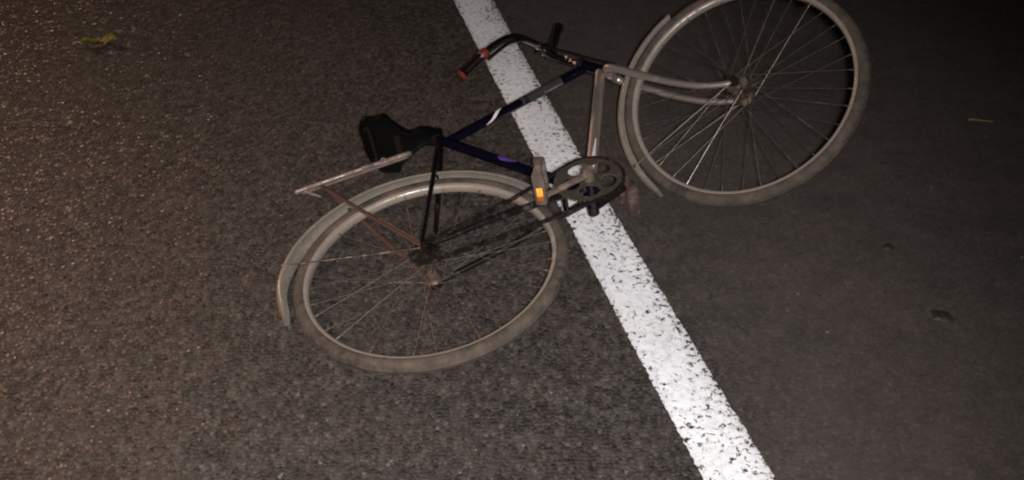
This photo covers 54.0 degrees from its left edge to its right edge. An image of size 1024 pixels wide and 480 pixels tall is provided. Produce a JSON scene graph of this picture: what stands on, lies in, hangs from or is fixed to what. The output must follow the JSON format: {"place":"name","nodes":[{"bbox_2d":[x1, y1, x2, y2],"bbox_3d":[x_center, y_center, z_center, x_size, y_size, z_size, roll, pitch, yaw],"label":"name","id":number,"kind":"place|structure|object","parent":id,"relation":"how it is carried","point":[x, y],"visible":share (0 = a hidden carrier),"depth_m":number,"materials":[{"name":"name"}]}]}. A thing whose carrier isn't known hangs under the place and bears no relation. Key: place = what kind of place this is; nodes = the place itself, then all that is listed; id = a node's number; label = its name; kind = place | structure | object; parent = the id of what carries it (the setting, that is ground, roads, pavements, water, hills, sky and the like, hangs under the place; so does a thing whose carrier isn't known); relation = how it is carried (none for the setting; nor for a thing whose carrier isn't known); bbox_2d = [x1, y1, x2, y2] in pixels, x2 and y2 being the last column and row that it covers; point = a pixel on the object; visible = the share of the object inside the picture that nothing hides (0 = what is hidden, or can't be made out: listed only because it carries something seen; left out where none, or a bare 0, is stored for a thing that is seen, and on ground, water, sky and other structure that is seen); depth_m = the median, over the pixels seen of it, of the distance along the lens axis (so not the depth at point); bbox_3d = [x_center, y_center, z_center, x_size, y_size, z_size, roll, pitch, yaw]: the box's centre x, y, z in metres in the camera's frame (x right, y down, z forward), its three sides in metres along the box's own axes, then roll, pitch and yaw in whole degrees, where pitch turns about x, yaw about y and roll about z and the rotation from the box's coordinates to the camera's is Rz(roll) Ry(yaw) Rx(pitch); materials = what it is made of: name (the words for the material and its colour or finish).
{"place":"outdoors","nodes":[
{"label":"outdoors","id":0,"kind":"place"},
{"bbox_2d":[0,0,1023,479],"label":"road","id":1,"kind":"structure","parent":0,"point":[162,162],"depth_m":2.62,"materials":[{"name":"grey asphalt"}]},
{"bbox_2d":[73,33,116,45],"bbox_3d":[-1.494,-0.719,3.598,0.144,0.027,0.074,9,39,13],"label":"fallen leaf","id":2,"kind":"object","parent":1,"relation":"on","point":[107,38],"visible":1,"depth_m":3.60,"materials":[{"name":"plant"}]},
{"bbox_2d":[276,0,870,373],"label":"bicycle","id":3,"kind":"object","parent":1,"relation":"on","point":[390,145],"visible":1,"depth_m":2.66,"materials":[{"name":"metal"}]},
{"bbox_2d":[454,0,775,479],"bbox_3d":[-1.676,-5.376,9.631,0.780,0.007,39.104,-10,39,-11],"label":"road marking","id":4,"kind":"object","parent":1,"relation":"on","point":[713,433],"visible":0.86,"depth_m":2.44,"materials":[{"name":"paint"}]},
{"bbox_2d":[882,243,893,250],"bbox_3d":[0.976,0.018,2.603,0.028,0.008,0.026,-28,45,-30],"label":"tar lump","id":5,"kind":"object","parent":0,"point":[888,247],"visible":1,"depth_m":2.60,"materials":[{"name":"black asphalt"}]},
{"bbox_2d":[930,310,952,321],"bbox_3d":[1.023,0.180,2.390,0.052,0.010,0.038,9,39,14],"label":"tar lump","id":6,"kind":"object","parent":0,"point":[941,316],"visible":1,"depth_m":2.38,"materials":[{"name":"black asphalt"}]}
]}

